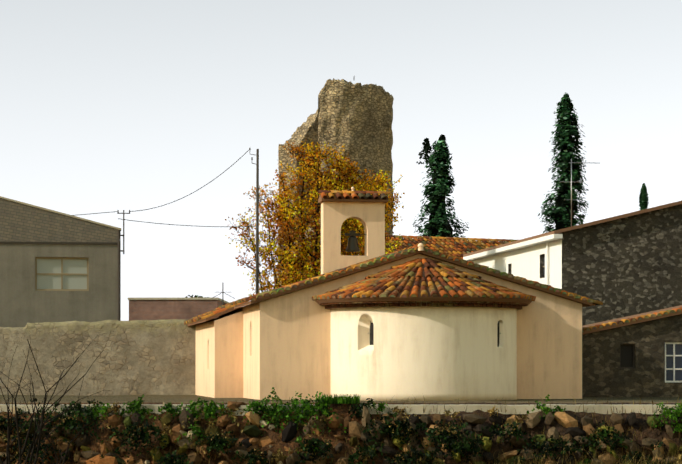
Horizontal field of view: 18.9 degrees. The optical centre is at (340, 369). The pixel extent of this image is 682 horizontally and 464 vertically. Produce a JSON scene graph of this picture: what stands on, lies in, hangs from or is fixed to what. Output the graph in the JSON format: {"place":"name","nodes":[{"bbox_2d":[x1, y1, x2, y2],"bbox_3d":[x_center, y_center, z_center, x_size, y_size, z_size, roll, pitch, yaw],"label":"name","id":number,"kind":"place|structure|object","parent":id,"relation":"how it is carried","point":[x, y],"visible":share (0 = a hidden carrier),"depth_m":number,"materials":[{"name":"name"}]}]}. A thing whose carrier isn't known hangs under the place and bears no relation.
{"place":"outdoors","nodes":[
{"label":"outdoors","id":0,"kind":"place"},
{"bbox_2d":[0,198,120,327],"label":"building walls","id":1,"kind":"structure","parent":0,"point":[23,302],"depth_m":78.83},
{"bbox_2d":[0,231,120,320],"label":"trim","id":2,"kind":"structure","parent":1,"relation":"attached to","point":[99,243],"depth_m":79.12,"materials":[{"name":"grey metal"}]},
{"bbox_2d":[0,196,120,229],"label":"building roof","id":3,"kind":"structure","parent":1,"relation":"on","point":[60,213],"depth_m":78.86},
{"bbox_2d":[35,257,88,290],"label":"window","id":4,"kind":"structure","parent":1,"relation":"in","point":[61,273],"depth_m":79.00,"materials":[{"name":"beige glass"}]},
{"bbox_2d":[117,210,129,253],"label":"utility pole bracket","id":5,"kind":"object","parent":1,"relation":"attached to","point":[123,213],"visible":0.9,"depth_m":79.14,"materials":[{"name":"grey metal"}]},
{"bbox_2d":[0,395,681,463],"bbox_3d":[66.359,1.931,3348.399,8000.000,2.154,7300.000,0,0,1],"label":"ground","id":6,"kind":"structure","parent":0,"point":[656,434],"depth_m":54.01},
{"bbox_2d":[0,331,113,463],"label":"bare shrub branches","id":7,"kind":"object","parent":6,"relation":"on","point":[40,428],"visible":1,"depth_m":49.11,"materials":[{"name":"brown plant"}]},
{"bbox_2d":[0,318,213,395],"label":"old stone wall","id":8,"kind":"structure","parent":6,"relation":"on","point":[147,357],"depth_m":71.24,"materials":[{"name":"stone"}]},
{"bbox_2d":[128,298,229,320],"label":"brick shed","id":9,"kind":"structure","parent":6,"relation":"on","point":[162,308],"depth_m":99.24,"materials":[{"name":"brick"}]},
{"bbox_2d":[185,295,224,304],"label":"hedge foliage","id":10,"kind":"object","parent":6,"relation":"on","point":[195,296],"depth_m":103.13,"materials":[{"name":"green plant"}]},
{"bbox_2d":[195,311,242,397],"bbox_3d":[-4.039,-0.523,68.218,1.100,2.800,8.200,0,0,-9],"label":"side annex","id":11,"kind":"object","parent":6,"relation":"on","point":[219,357],"depth_m":64.19,"materials":[{"name":"beige paint"}]},
{"bbox_2d":[211,282,234,304],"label":"aerial pole","id":12,"kind":"object","parent":6,"relation":"on","point":[222,294],"visible":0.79,"depth_m":95.17,"materials":[{"name":"grey metal"}]},
{"bbox_2d":[249,148,258,298],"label":"utility pole","id":13,"kind":"object","parent":6,"relation":"on","point":[257,221],"visible":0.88,"depth_m":79.10,"materials":[{"name":"grey wood"}]},
{"bbox_2d":[73,150,255,226],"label":"overhead wires","id":14,"kind":"object","parent":13,"relation":"hanging from","point":[179,199],"visible":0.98,"depth_m":79.15,"materials":[{"name":"grey metal"}]},
{"bbox_2d":[225,141,404,305],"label":"autumn tree","id":15,"kind":"object","parent":6,"relation":"on","point":[288,192],"depth_m":86.72,"materials":[{"name":"yellow plant"}]},
{"bbox_2d":[274,78,393,285],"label":"ruined tower","id":16,"kind":"structure","parent":6,"relation":"on","point":[356,119],"depth_m":126.04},
{"bbox_2d":[0,387,681,463],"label":"shrubs","id":17,"kind":"object","parent":6,"relation":"on","point":[397,427],"visible":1,"depth_m":53.37,"materials":[{"name":"green plant"}]},
{"bbox_2d":[0,401,681,463],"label":"bank rubble","id":18,"kind":"object","parent":6,"relation":"on","point":[563,419],"visible":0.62,"depth_m":53.62,"materials":[{"name":"stone"}]},
{"bbox_2d":[0,404,681,418],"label":"terrace kerb","id":19,"kind":"structure","parent":6,"relation":"on","point":[522,409],"depth_m":54.33,"materials":[{"name":"concrete"}]},
{"bbox_2d":[0,393,681,463],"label":"grass","id":20,"kind":"structure","parent":6,"relation":"on","point":[343,399],"depth_m":53.68,"materials":[{"name":"green plant"}]},
{"bbox_2d":[219,254,581,399],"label":"church wall","id":21,"kind":"structure","parent":6,"relation":"on","point":[286,346],"depth_m":60.62,"materials":[{"name":"beige paint"}]},
{"bbox_2d":[321,201,384,277],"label":"bell tower","id":22,"kind":"structure","parent":21,"relation":"on","point":[370,216],"depth_m":72.43,"materials":[{"name":"beige paint"}]},
{"bbox_2d":[341,231,365,252],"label":"bell","id":23,"kind":"object","parent":22,"relation":"in","point":[352,246],"visible":1,"depth_m":72.63,"materials":[{"name":"metal"}]},
{"bbox_2d":[318,190,389,202],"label":"bell tower roof","id":24,"kind":"structure","parent":22,"relation":"on","point":[345,196],"depth_m":72.42,"materials":[{"name":"tile"}]},
{"bbox_2d":[184,244,602,325],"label":"church roof","id":25,"kind":"structure","parent":21,"relation":"on","point":[362,266],"depth_m":60.62,"materials":[{"name":"brown tile"}]},
{"bbox_2d":[417,243,423,250],"bbox_3d":[2.347,-3.623,60.347,0.200,0.230,0.200,0,0,-9],"label":"roof finial","id":26,"kind":"object","parent":25,"relation":"on","point":[420,246],"visible":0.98,"depth_m":60.28,"materials":[{"name":"beige stone"}]},
{"bbox_2d":[331,301,516,400],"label":"apse","id":27,"kind":"structure","parent":6,"relation":"on","point":[443,353],"depth_m":58.09,"materials":[{"name":"paint"}]},
{"bbox_2d":[312,258,535,309],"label":"apse roof","id":28,"kind":"structure","parent":27,"relation":"on","point":[417,281],"depth_m":58.44,"materials":[{"name":"orange tile"}]},
{"bbox_2d":[413,134,468,239],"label":"cypress tree","id":29,"kind":"object","parent":6,"relation":"on","point":[437,191],"visible":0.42,"depth_m":106.55,"materials":[{"name":"green plant"}]},
{"bbox_2d":[537,93,588,232],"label":"cypress tree","id":30,"kind":"object","parent":6,"relation":"on","point":[567,128],"visible":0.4,"depth_m":118.33,"materials":[{"name":"green plant"}]},
{"bbox_2d":[582,314,681,396],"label":"annex walls","id":31,"kind":"structure","parent":6,"relation":"on","point":[604,374],"depth_m":65.71,"materials":[{"name":"stone"}]},
{"bbox_2d":[620,344,634,368],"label":"window","id":32,"kind":"structure","parent":31,"relation":"in","point":[627,356],"depth_m":65.83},
{"bbox_2d":[582,305,681,334],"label":"annex roof","id":33,"kind":"structure","parent":31,"relation":"on","point":[630,320],"depth_m":65.69,"materials":[{"name":"orange tile"}]},
{"bbox_2d":[665,342,681,382],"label":"window","id":34,"kind":"structure","parent":31,"relation":"in","point":[673,361],"depth_m":66.00,"materials":[{"name":"glass"}]},
{"bbox_2d":[639,183,648,210],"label":"cypress tree","id":35,"kind":"object","parent":6,"relation":"on","point":[643,200],"visible":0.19,"depth_m":258.00,"materials":[{"name":"green plant"}]},
{"bbox_2d":[0,0,681,320],"label":"sky","id":36,"kind":"structure","parent":0,"point":[110,106],"materials":[{"name":"white"}]},
{"bbox_2d":[350,235,516,261],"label":"house roof","id":37,"kind":"structure","parent":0,"point":[456,246],"depth_m":102.43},
{"bbox_2d":[472,204,681,325],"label":"house walls","id":38,"kind":"structure","parent":0,"point":[626,266],"depth_m":79.36,"materials":[{"name":"grey stone"}]},
{"bbox_2d":[463,234,562,284],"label":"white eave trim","id":39,"kind":"structure","parent":38,"relation":"attached to","point":[540,240],"depth_m":83.27,"materials":[{"name":"white paint"}]},
{"bbox_2d":[463,201,681,256],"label":"house roof","id":40,"kind":"structure","parent":38,"relation":"on","point":[590,224],"depth_m":79.28,"materials":[{"name":"brown tile"}]},
{"bbox_2d":[559,159,595,226],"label":"tv aerial","id":41,"kind":"object","parent":38,"relation":"attached to","point":[571,162],"visible":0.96,"depth_m":79.77,"materials":[{"name":"silver metal"}]}
]}

